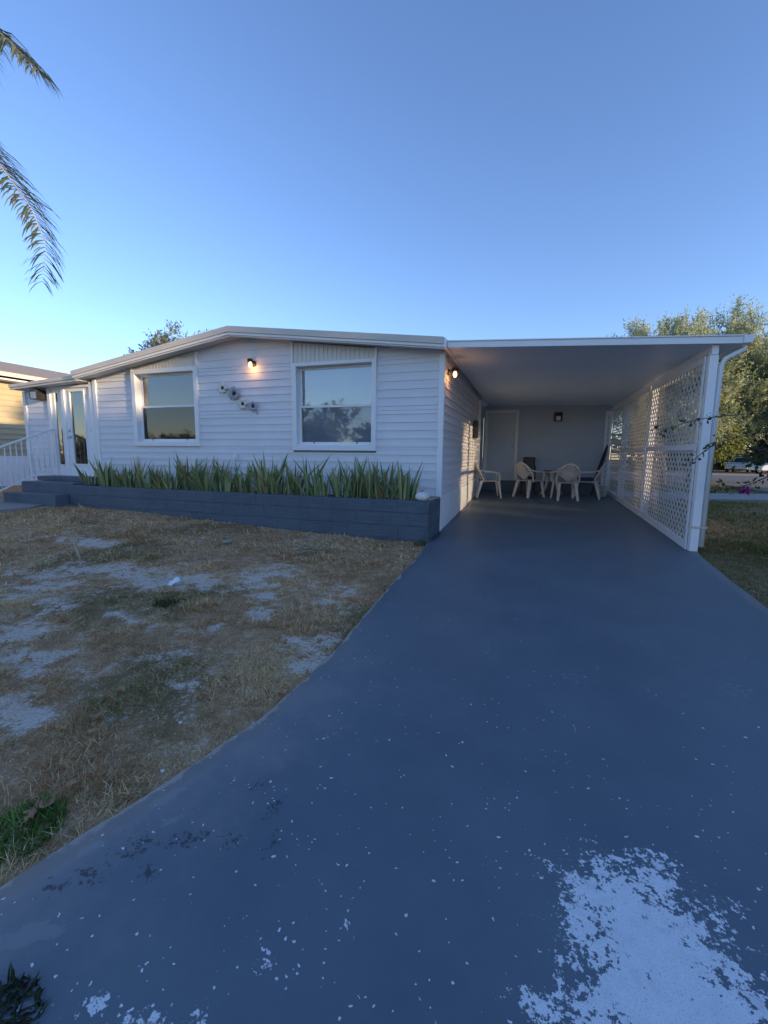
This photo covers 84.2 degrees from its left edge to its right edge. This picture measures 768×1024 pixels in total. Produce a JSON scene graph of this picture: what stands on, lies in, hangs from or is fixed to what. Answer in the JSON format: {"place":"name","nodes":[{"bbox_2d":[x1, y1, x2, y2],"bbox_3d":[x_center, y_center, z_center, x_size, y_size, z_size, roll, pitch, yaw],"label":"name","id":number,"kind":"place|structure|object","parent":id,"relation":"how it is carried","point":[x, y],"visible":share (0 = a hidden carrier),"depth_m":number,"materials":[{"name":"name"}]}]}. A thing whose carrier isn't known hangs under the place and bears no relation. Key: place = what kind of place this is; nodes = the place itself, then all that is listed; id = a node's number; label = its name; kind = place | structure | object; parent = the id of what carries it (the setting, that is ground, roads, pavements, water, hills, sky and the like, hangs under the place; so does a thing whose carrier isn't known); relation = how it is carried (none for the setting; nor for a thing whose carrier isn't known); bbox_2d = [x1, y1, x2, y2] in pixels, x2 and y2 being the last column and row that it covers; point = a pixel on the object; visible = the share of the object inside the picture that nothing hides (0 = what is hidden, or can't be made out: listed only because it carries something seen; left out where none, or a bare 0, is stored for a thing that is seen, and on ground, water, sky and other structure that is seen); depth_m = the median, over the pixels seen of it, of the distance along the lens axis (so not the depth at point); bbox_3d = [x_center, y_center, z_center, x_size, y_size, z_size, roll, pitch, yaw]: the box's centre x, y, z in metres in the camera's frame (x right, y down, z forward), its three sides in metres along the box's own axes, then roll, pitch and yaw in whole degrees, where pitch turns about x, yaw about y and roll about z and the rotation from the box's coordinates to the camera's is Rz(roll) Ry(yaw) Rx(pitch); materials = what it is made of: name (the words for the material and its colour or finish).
{"place":"outdoors","nodes":[
{"label":"outdoors","id":0,"kind":"place"},
{"bbox_2d":[0,499,42,512],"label":"side path","id":1,"kind":"structure","parent":0,"point":[8,507],"depth_m":8.21,"materials":[{"name":"concrete"}]},
{"bbox_2d":[0,490,767,1023],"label":"driveway","id":2,"kind":"structure","parent":0,"point":[496,758],"depth_m":1.44,"materials":[{"name":"concrete"}]},
{"bbox_2d":[0,962,53,1023],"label":"dark weed","id":3,"kind":"object","parent":2,"relation":"on","point":[29,992],"visible":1,"depth_m":0.98,"materials":[{"name":"green plant"}]},
{"bbox_2d":[475,462,501,497],"bbox_3d":[2.775,-0.871,11.437,0.719,0.939,0.668,2,8,7],"label":"plastic chair","id":4,"kind":"object","parent":2,"relation":"on","point":[480,482],"visible":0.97,"depth_m":11.26,"materials":[{"name":"plastic"}]},
{"bbox_2d":[520,457,535,493],"bbox_3d":[4.144,-1.054,12.209,0.420,1.041,0.493,3,8,19],"label":"black chair","id":5,"kind":"object","parent":2,"relation":"on","point":[529,462],"visible":0.8,"depth_m":12.31,"materials":[{"name":"plastic"}]},
{"bbox_2d":[512,462,544,497],"bbox_3d":[3.878,-0.875,11.453,0.719,0.939,0.668,-4,9,-33],"label":"plastic chair","id":6,"kind":"object","parent":2,"relation":"on","point":[521,472],"visible":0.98,"depth_m":11.32,"materials":[{"name":"plastic"}]},
{"bbox_2d":[476,400,611,493],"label":"storage shed","id":7,"kind":"structure","parent":2,"relation":"on","point":[509,438],"depth_m":12.52,"materials":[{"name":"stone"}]},
{"bbox_2d":[486,413,516,479],"bbox_3d":[3.540,-1.980,12.901,0.820,2.020,0.124,3,8,19],"label":"door","id":8,"kind":"structure","parent":7,"relation":"in","point":[501,426],"depth_m":12.91,"materials":[{"name":"metal"}]},
{"bbox_2d":[554,412,562,421],"bbox_3d":[5.015,-2.742,12.229,0.220,0.260,0.175,3,8,19],"label":"wall lantern","id":9,"kind":"object","parent":7,"relation":"attached to","point":[558,416],"depth_m":12.23,"materials":[{"name":"black plastic"}]},
{"bbox_2d":[537,471,565,494],"bbox_3d":[4.681,-0.804,11.869,0.860,0.659,0.860,3,8,19],"label":"patio table","id":10,"kind":"object","parent":2,"relation":"on","point":[547,479],"visible":0.52,"depth_m":11.80,"materials":[{"name":"white plastic"}]},
{"bbox_2d":[550,463,581,500],"bbox_3d":[4.650,-0.778,10.870,0.668,0.939,0.719,2,8,9],"label":"plastic chair","id":11,"kind":"object","parent":2,"relation":"on","point":[569,474],"visible":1,"depth_m":10.66,"materials":[{"name":"plastic"}]},
{"bbox_2d":[572,463,605,499],"bbox_3d":[5.395,-0.830,11.186,0.719,0.939,0.668,5,9,28],"label":"plastic chair","id":12,"kind":"object","parent":2,"relation":"on","point":[596,482],"visible":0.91,"depth_m":10.94,"materials":[{"name":"plastic"}]},
{"bbox_2d":[577,477,593,480],"bbox_3d":[5.321,-0.859,11.217,0.380,0.105,0.400,3,8,19],"label":"cushion","id":13,"kind":"object","parent":12,"relation":"on","point":[586,479],"visible":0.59,"depth_m":11.04,"materials":[{"name":"blue fabric"}]},
{"bbox_2d":[590,445,607,494],"bbox_3d":[5.951,-1.155,11.757,0.495,1.389,0.120,-2,8,-19],"label":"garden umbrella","id":14,"kind":"object","parent":2,"relation":"on","point":[602,460],"visible":0.71,"depth_m":11.73,"materials":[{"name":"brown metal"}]},
{"bbox_2d":[447,334,755,550],"bbox_3d":[3.908,-1.429,9.366,3.865,3.039,7.050,3,8,19],"label":"carport","id":15,"kind":"object","parent":2,"relation":"on","point":[614,371],"visible":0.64,"depth_m":6.64,"materials":[{"name":"metal"}]},
{"bbox_2d":[640,356,706,548],"bbox_3d":[4.670,-0.940,7.030,0.035,2.636,2.625,3,8,19],"label":"lattice screen","id":16,"kind":"object","parent":15,"relation":"attached to","point":[666,530],"visible":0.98,"depth_m":6.71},
{"bbox_2d":[598,484,608,496],"bbox_3d":[5.891,-0.572,11.484,0.300,0.330,0.300,3,8,19],"label":"white bucket","id":17,"kind":"object","parent":2,"relation":"on","point":[603,488],"visible":0.77,"depth_m":11.38,"materials":[{"name":"plastic"}]},
{"bbox_2d":[601,411,612,484],"bbox_3d":[6.204,-1.646,11.860,0.180,2.290,0.029,3,8,19],"label":"lattice strip","id":18,"kind":"object","parent":2,"relation":"on","point":[608,437],"visible":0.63,"depth_m":11.82,"materials":[{"name":"wood"}]},
{"bbox_2d":[607,401,624,500],"bbox_3d":[6.114,-1.592,11.225,0.035,2.467,1.440,3,8,19],"label":"lattice screen","id":19,"kind":"object","parent":2,"relation":"on","point":[614,453],"visible":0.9,"depth_m":11.22,"materials":[{"name":"wood"}]},
{"bbox_2d":[617,386,651,515],"bbox_3d":[5.487,-1.311,9.404,0.035,2.540,2.310,3,8,19],"label":"lattice screen","id":20,"kind":"object","parent":2,"relation":"on","point":[637,451],"visible":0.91,"depth_m":9.23,"materials":[{"name":"wood"}]},
{"bbox_2d":[0,460,767,886],"bbox_3d":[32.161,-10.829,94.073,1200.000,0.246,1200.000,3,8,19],"label":"lawn","id":21,"kind":"structure","parent":0,"point":[12,632],"depth_m":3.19,"materials":[{"name":"plant"}]},
{"bbox_2d":[18,744,29,754],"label":"dry leaf","id":22,"kind":"object","parent":21,"relation":"on","point":[25,749],"visible":1,"depth_m":1.79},
{"bbox_2d":[23,808,36,822],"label":"dry leaf","id":23,"kind":"object","parent":21,"relation":"on","point":[30,814],"visible":1,"depth_m":1.46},
{"bbox_2d":[0,28,66,296],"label":"palm tree","id":24,"kind":"object","parent":21,"relation":"on","point":[6,40],"visible":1,"depth_m":6.56,"materials":[{"name":"green plant"}]},
{"bbox_2d":[24,800,42,813],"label":"dry leaf","id":25,"kind":"object","parent":21,"relation":"on","point":[37,803],"visible":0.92,"depth_m":1.51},
{"bbox_2d":[0,361,69,485],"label":"neighbor house","id":26,"kind":"structure","parent":21,"relation":"on","point":[12,424],"depth_m":13.46,"materials":[{"name":"beige"}]},
{"bbox_2d":[0,790,75,865],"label":"green weed","id":27,"kind":"object","parent":21,"relation":"on","point":[13,823],"visible":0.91,"depth_m":1.45,"materials":[{"name":"green plant"}]},
{"bbox_2d":[39,796,55,807],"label":"dry leaf","id":28,"kind":"object","parent":21,"relation":"on","point":[50,801],"visible":0.97,"depth_m":1.53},
{"bbox_2d":[3,475,98,506],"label":"entry steps","id":29,"kind":"structure","parent":21,"relation":"on","point":[50,490],"depth_m":8.85,"materials":[{"name":"concrete"}]},
{"bbox_2d":[0,428,59,491],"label":"stair railing","id":30,"kind":"object","parent":29,"relation":"on","point":[54,447],"visible":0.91,"depth_m":9.35,"materials":[{"name":"metal"}]},
{"bbox_2d":[65,778,79,789],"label":"dry leaf","id":31,"kind":"object","parent":21,"relation":"on","point":[70,783],"visible":1,"depth_m":1.61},
{"bbox_2d":[66,531,81,560],"bbox_3d":[-3.607,0.402,4.972,0.251,0.354,0.065,4,8,24],"label":"garden fork","id":32,"kind":"object","parent":21,"relation":"on","point":[74,541],"visible":0.99,"depth_m":4.96,"materials":[{"name":"grey wood"}]},
{"bbox_2d":[87,727,97,733],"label":"dry leaf","id":33,"kind":"object","parent":21,"relation":"on","point":[90,730],"visible":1,"depth_m":1.92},
{"bbox_2d":[89,710,102,719],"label":"dry leaf","id":34,"kind":"object","parent":21,"relation":"on","point":[97,716],"visible":1,"depth_m":2.03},
{"bbox_2d":[116,685,127,691],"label":"dry leaf","id":35,"kind":"object","parent":21,"relation":"on","point":[121,688],"visible":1,"depth_m":2.27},
{"bbox_2d":[152,597,177,607],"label":"grass tuft","id":36,"kind":"object","parent":21,"relation":"on","point":[166,603],"visible":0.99,"depth_m":3.62,"materials":[{"name":"plant"}]},
{"bbox_2d":[124,319,206,354],"bbox_3d":[-15.617,-8.665,32.294,8.409,11.105,6.267,3,8,19],"label":"roof tree","id":37,"kind":"object","parent":21,"relation":"on","point":[157,342],"visible":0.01,"depth_m":30.82,"materials":[{"name":"green plant"}]},
{"bbox_2d":[167,576,179,585],"bbox_3d":[-2.045,0.674,4.146,0.132,0.062,0.107,-7,19,-3],"label":"paper scrap","id":38,"kind":"object","parent":21,"relation":"on","point":[175,580],"visible":1,"depth_m":4.14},
{"bbox_2d":[192,691,200,698],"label":"dry leaf","id":39,"kind":"object","parent":21,"relation":"on","point":[196,694],"visible":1,"depth_m":2.21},
{"bbox_2d":[206,707,219,713],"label":"dry leaf","id":40,"kind":"object","parent":21,"relation":"on","point":[210,711],"visible":1,"depth_m":2.08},
{"bbox_2d":[8,326,487,530],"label":"house","id":41,"kind":"structure","parent":21,"relation":"on","point":[319,397],"depth_m":8.02,"materials":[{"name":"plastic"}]},
{"bbox_2d":[29,389,45,399],"bbox_3d":[-7.947,-2.686,9.745,0.240,0.220,0.225,3,8,19],"label":"wall lantern","id":42,"kind":"object","parent":41,"relation":"attached to","point":[36,394],"depth_m":9.67,"materials":[{"name":"black plastic"}]},
{"bbox_2d":[64,387,94,475],"bbox_3d":[-6.859,-1.795,9.584,0.795,1.960,0.120,3,8,19],"label":"door","id":43,"kind":"structure","parent":41,"relation":"in","point":[79,436],"depth_m":9.61,"materials":[{"name":"white glass"}]},
{"bbox_2d":[130,350,200,445],"bbox_3d":[-4.455,-2.288,8.765,1.715,1.846,0.215,3,8,19],"label":"window","id":44,"kind":"structure","parent":41,"relation":"in","point":[165,393],"depth_m":8.80,"materials":[{"name":"white glass"}]},
{"bbox_2d":[217,382,257,414],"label":"wall flower","id":45,"kind":"object","parent":41,"relation":"attached to","point":[233,392],"depth_m":8.07,"materials":[{"name":"metal"}]},
{"bbox_2d":[247,358,255,366],"bbox_3d":[-2.457,-2.754,7.869,0.110,0.160,0.170,3,8,19],"label":"wall lamp","id":46,"kind":"object","parent":41,"relation":"attached to","point":[250,361],"visible":1,"depth_m":7.83,"materials":[{"name":"brown metal"}]},
{"bbox_2d":[291,342,377,450],"bbox_3d":[-0.865,-2.066,7.595,1.640,1.924,0.275,3,8,19],"label":"window","id":47,"kind":"structure","parent":41,"relation":"in","point":[337,384],"depth_m":7.63,"materials":[{"name":"white glass"}]},
{"bbox_2d":[448,367,457,376],"bbox_3d":[1.163,-2.344,7.139,0.170,0.160,0.110,3,8,19],"label":"wall lamp","id":48,"kind":"object","parent":41,"relation":"attached to","point":[454,370],"visible":1,"depth_m":7.11,"materials":[{"name":"brown metal"}]},
{"bbox_2d":[69,484,439,542],"bbox_3d":[-2.731,-0.054,7.892,7.450,0.685,0.880,3,8,19],"label":"block planter","id":49,"kind":"object","parent":21,"relation":"on","point":[386,519],"visible":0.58,"depth_m":7.05,"materials":[{"name":"concrete"}]},
{"bbox_2d":[73,463,97,484],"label":"snake plant","id":50,"kind":"object","parent":49,"relation":"on","point":[84,479],"visible":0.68,"depth_m":8.89,"materials":[{"name":"green plant"}]},
{"bbox_2d":[86,457,111,485],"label":"snake plant","id":51,"kind":"object","parent":49,"relation":"on","point":[94,469],"visible":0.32,"depth_m":8.97,"materials":[{"name":"green plant"}]},
{"bbox_2d":[94,455,115,486],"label":"snake plant","id":52,"kind":"object","parent":49,"relation":"on","point":[102,476],"visible":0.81,"depth_m":8.68,"materials":[{"name":"green plant"}]},
{"bbox_2d":[108,468,116,486],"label":"snake plant","id":53,"kind":"object","parent":49,"relation":"on","point":[109,479],"visible":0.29,"depth_m":8.93,"materials":[{"name":"green plant"}]},
{"bbox_2d":[110,468,133,486],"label":"snake plant","id":54,"kind":"object","parent":49,"relation":"on","point":[119,483],"visible":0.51,"depth_m":8.59,"materials":[{"name":"green plant"}]},
{"bbox_2d":[109,462,140,487],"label":"snake plant","id":55,"kind":"object","parent":49,"relation":"on","point":[127,483],"visible":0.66,"depth_m":8.62,"materials":[{"name":"green plant"}]},
{"bbox_2d":[127,458,152,487],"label":"snake plant","id":56,"kind":"object","parent":49,"relation":"on","point":[137,484],"visible":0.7,"depth_m":8.55,"materials":[{"name":"green plant"}]},
{"bbox_2d":[135,463,161,488],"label":"snake plant","id":57,"kind":"object","parent":49,"relation":"on","point":[143,483],"visible":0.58,"depth_m":8.40,"materials":[{"name":"green plant"}]},
{"bbox_2d":[148,466,168,488],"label":"snake plant","id":58,"kind":"object","parent":49,"relation":"in","point":[151,473],"visible":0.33,"depth_m":8.23,"materials":[{"name":"green plant"}]},
{"bbox_2d":[148,467,172,488],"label":"snake plant","id":59,"kind":"object","parent":49,"relation":"on","point":[158,483],"visible":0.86,"depth_m":8.19,"materials":[{"name":"green plant"}]},
{"bbox_2d":[164,473,178,488],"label":"snake plant","id":60,"kind":"object","parent":49,"relation":"on","point":[167,480],"visible":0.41,"depth_m":8.19,"materials":[{"name":"green plant"}]},
{"bbox_2d":[160,457,207,489],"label":"snake plant","id":61,"kind":"object","parent":49,"relation":"on","point":[178,486],"visible":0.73,"depth_m":8.18,"materials":[{"name":"green plant"}]},
{"bbox_2d":[172,456,207,489],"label":"snake plant","id":62,"kind":"object","parent":49,"relation":"in","point":[185,486],"visible":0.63,"depth_m":8.16,"materials":[{"name":"green plant"}]},
{"bbox_2d":[173,450,207,482],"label":"snake plant","id":63,"kind":"object","parent":49,"relation":"on","point":[180,470],"visible":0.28,"depth_m":8.23,"materials":[{"name":"green plant"}]},
{"bbox_2d":[169,456,217,490],"bbox_3d":[-3.437,-0.716,7.876,0.603,0.715,1.113,5,8,28],"label":"snake plant","id":64,"kind":"object","parent":49,"relation":"on","point":[207,485],"visible":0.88,"depth_m":7.89,"materials":[{"name":"green plant"}]},
{"bbox_2d":[189,459,206,490],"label":"snake plant","id":65,"kind":"object","parent":49,"relation":"on","point":[192,485],"visible":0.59,"depth_m":8.02,"materials":[{"name":"green plant"}]},
{"bbox_2d":[209,472,234,491],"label":"snake plant","id":66,"kind":"object","parent":49,"relation":"on","point":[227,486],"visible":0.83,"depth_m":7.84,"materials":[{"name":"green plant"}]},
{"bbox_2d":[214,460,233,490],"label":"snake plant","id":67,"kind":"object","parent":49,"relation":"on","point":[217,479],"visible":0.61,"depth_m":8.04,"materials":[{"name":"green plant"}]},
{"bbox_2d":[212,455,241,491],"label":"snake plant","id":68,"kind":"object","parent":49,"relation":"on","point":[221,475],"visible":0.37,"depth_m":8.01,"materials":[{"name":"green plant"}]},
{"bbox_2d":[217,462,253,492],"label":"snake plant","id":69,"kind":"object","parent":49,"relation":"on","point":[238,482],"visible":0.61,"depth_m":7.88,"materials":[{"name":"green plant"}]},
{"bbox_2d":[233,467,254,492],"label":"snake plant","id":70,"kind":"object","parent":49,"relation":"on","point":[249,488],"visible":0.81,"depth_m":7.80,"materials":[{"name":"green plant"}]},
{"bbox_2d":[238,468,274,493],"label":"snake plant","id":71,"kind":"object","parent":49,"relation":"on","point":[257,485],"visible":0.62,"depth_m":7.57,"materials":[{"name":"green plant"}]},
{"bbox_2d":[247,460,269,492],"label":"snake plant","id":72,"kind":"object","parent":49,"relation":"on","point":[254,473],"visible":0.41,"depth_m":7.70,"materials":[{"name":"green plant"}]},
{"bbox_2d":[253,452,288,493],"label":"snake plant","id":73,"kind":"object","parent":49,"relation":"on","point":[271,479],"visible":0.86,"depth_m":7.44,"materials":[{"name":"green plant"}]},
{"bbox_2d":[272,466,296,494],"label":"snake plant","id":74,"kind":"object","parent":49,"relation":"on","point":[284,490],"visible":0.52,"depth_m":7.52,"materials":[{"name":"green plant"}]},
{"bbox_2d":[286,477,309,494],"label":"snake plant","id":75,"kind":"object","parent":49,"relation":"on","point":[290,489],"visible":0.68,"depth_m":7.37,"materials":[{"name":"green plant"}]},
{"bbox_2d":[273,459,326,494],"bbox_3d":[-1.569,-0.633,7.576,0.859,0.673,1.195,-3,8,-23],"label":"snake plant","id":76,"kind":"object","parent":49,"relation":"on","point":[290,479],"visible":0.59,"depth_m":7.53,"materials":[{"name":"green plant"}]},
{"bbox_2d":[280,455,330,495],"bbox_3d":[-1.341,-0.646,7.381,0.843,0.752,0.752,-2,8,-21],"label":"snake plant","id":77,"kind":"object","parent":49,"relation":"on","point":[297,482],"visible":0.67,"depth_m":7.25,"materials":[{"name":"green plant"}]},
{"bbox_2d":[292,458,337,495],"bbox_3d":[-1.144,-0.576,7.123,0.806,0.686,0.412,-1,8,-12],"label":"snake plant","id":78,"kind":"object","parent":49,"relation":"on","point":[317,490],"visible":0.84,"depth_m":7.17,"materials":[{"name":"green plant"}]},
{"bbox_2d":[313,463,348,495],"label":"snake plant","id":79,"kind":"object","parent":49,"relation":"on","point":[323,484],"visible":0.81,"depth_m":7.04,"materials":[{"name":"green plant"}]},
{"bbox_2d":[326,468,351,496],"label":"snake plant","id":80,"kind":"object","parent":49,"relation":"on","point":[346,485],"visible":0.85,"depth_m":6.98,"materials":[{"name":"green plant"}]},
{"bbox_2d":[337,457,367,497],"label":"snake plant","id":81,"kind":"object","parent":49,"relation":"on","point":[353,492],"visible":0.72,"depth_m":7.19,"materials":[{"name":"green plant"}]},
{"bbox_2d":[345,457,389,497],"bbox_3d":[-0.237,-0.611,7.273,0.897,0.738,0.615,0,8,-8],"label":"snake plant","id":82,"kind":"object","parent":49,"relation":"on","point":[363,493],"visible":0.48,"depth_m":7.19,"materials":[{"name":"green plant"}]},
{"bbox_2d":[356,456,395,498],"bbox_3d":[-0.157,-0.570,7.015,0.685,0.726,0.381,-2,8,-19],"label":"snake plant","id":83,"kind":"object","parent":49,"relation":"on","point":[370,488],"visible":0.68,"depth_m":6.99,"materials":[{"name":"green plant"}]},
{"bbox_2d":[374,475,405,499],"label":"snake plant","id":84,"kind":"object","parent":49,"relation":"on","point":[388,496],"visible":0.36,"depth_m":6.95,"materials":[{"name":"green plant"}]},
{"bbox_2d":[371,461,411,498],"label":"snake plant","id":85,"kind":"object","parent":49,"relation":"on","point":[378,484],"visible":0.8,"depth_m":6.92,"materials":[{"name":"green plant"}]},
{"bbox_2d":[371,459,424,499],"bbox_3d":[0.280,-0.512,6.796,0.918,0.677,0.438,3,8,19],"label":"snake plant","id":86,"kind":"object","parent":49,"relation":"on","point":[406,490],"visible":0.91,"depth_m":6.67,"materials":[{"name":"green plant"}]},
{"bbox_2d":[415,492,428,500],"bbox_3d":[0.574,-0.233,6.396,0.210,0.130,0.207,3,8,19],"label":"white stone","id":87,"kind":"object","parent":49,"relation":"on","point":[421,496],"visible":1,"depth_m":6.32,"materials":[{"name":"stone"}]},
{"bbox_2d":[414,538,427,545],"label":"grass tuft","id":88,"kind":"object","parent":21,"relation":"on","point":[418,543],"visible":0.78,"depth_m":6.18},
{"bbox_2d":[606,304,753,482],"bbox_3d":[13.969,-5.982,22.544,8.556,9.049,6.401,3,8,19],"label":"feathery tree","id":89,"kind":"object","parent":21,"relation":"on","point":[680,327],"visible":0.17,"depth_m":20.93,"materials":[{"name":"green plant"}]},
{"bbox_2d":[611,419,758,471],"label":"dark tree","id":90,"kind":"object","parent":21,"relation":"on","point":[748,439],"visible":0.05,"depth_m":41.28,"materials":[{"name":"green plant"}]},
{"bbox_2d":[607,481,767,606],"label":"side grass","id":91,"kind":"structure","parent":21,"relation":"on","point":[762,544],"depth_m":7.29,"materials":[{"name":"plant"}]},
{"bbox_2d":[608,471,766,475],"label":"kerb","id":92,"kind":"structure","parent":21,"relation":"on","point":[733,474],"depth_m":34.83,"materials":[{"name":"concrete"}]},
{"bbox_2d":[615,491,767,500],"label":"footpath","id":93,"kind":"structure","parent":21,"relation":"on","point":[733,497],"depth_m":14.20,"materials":[{"name":"concrete"}]},
{"bbox_2d":[651,365,767,495],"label":"bougainvillea","id":94,"kind":"object","parent":21,"relation":"on","point":[754,458],"visible":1,"depth_m":5.18,"materials":[{"name":"green plant"}]},
{"bbox_2d":[667,419,754,470],"bbox_3d":[20.847,-4.490,27.613,5.163,4.884,4.153,3,8,19],"label":"yellow bush","id":95,"kind":"object","parent":21,"relation":"on","point":[727,448],"visible":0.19,"depth_m":26.84,"materials":[{"name":"green plant"}]},
{"bbox_2d":[680,445,749,471],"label":"dark bush","id":96,"kind":"object","parent":21,"relation":"on","point":[717,465],"visible":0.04,"depth_m":47.38,"materials":[{"name":"green plant"}]},
{"bbox_2d":[666,294,767,482],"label":"feathery tree","id":97,"kind":"object","parent":21,"relation":"on","point":[758,356],"visible":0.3,"depth_m":20.61,"materials":[{"name":"green plant"}]},
{"bbox_2d":[714,437,763,470],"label":"dark bush","id":98,"kind":"object","parent":21,"relation":"on","point":[720,468],"visible":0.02,"depth_m":54.42,"materials":[{"name":"green plant"}]},
{"bbox_2d":[725,457,753,472],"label":"parked car","id":99,"kind":"object","parent":21,"relation":"on","point":[737,461],"visible":0.52,"depth_m":43.63,"materials":[{"name":"white paint"}]},
{"bbox_2d":[723,410,767,471],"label":"dark tree","id":100,"kind":"object","parent":21,"relation":"on","point":[760,442],"visible":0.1,"depth_m":43.24,"materials":[{"name":"green plant"}]},
{"bbox_2d":[731,332,767,443],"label":"feathery tree","id":101,"kind":"object","parent":21,"relation":"on","point":[764,428],"visible":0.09,"depth_m":22.72,"materials":[{"name":"green plant"}]},
{"bbox_2d":[0,0,767,459],"label":"sky","id":102,"kind":"structure","parent":0,"point":[449,169],"materials":[{"name":"blue"}]},
{"bbox_2d":[608,473,767,491],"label":"road","id":103,"kind":"structure","parent":0,"point":[729,480],"depth_m":25.99,"materials":[{"name":"asphalt"}]},
{"bbox_2d":[748,461,767,473],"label":"parked car","id":104,"kind":"object","parent":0,"point":[760,469],"visible":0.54,"depth_m":39.13,"materials":[{"name":"white paint"}]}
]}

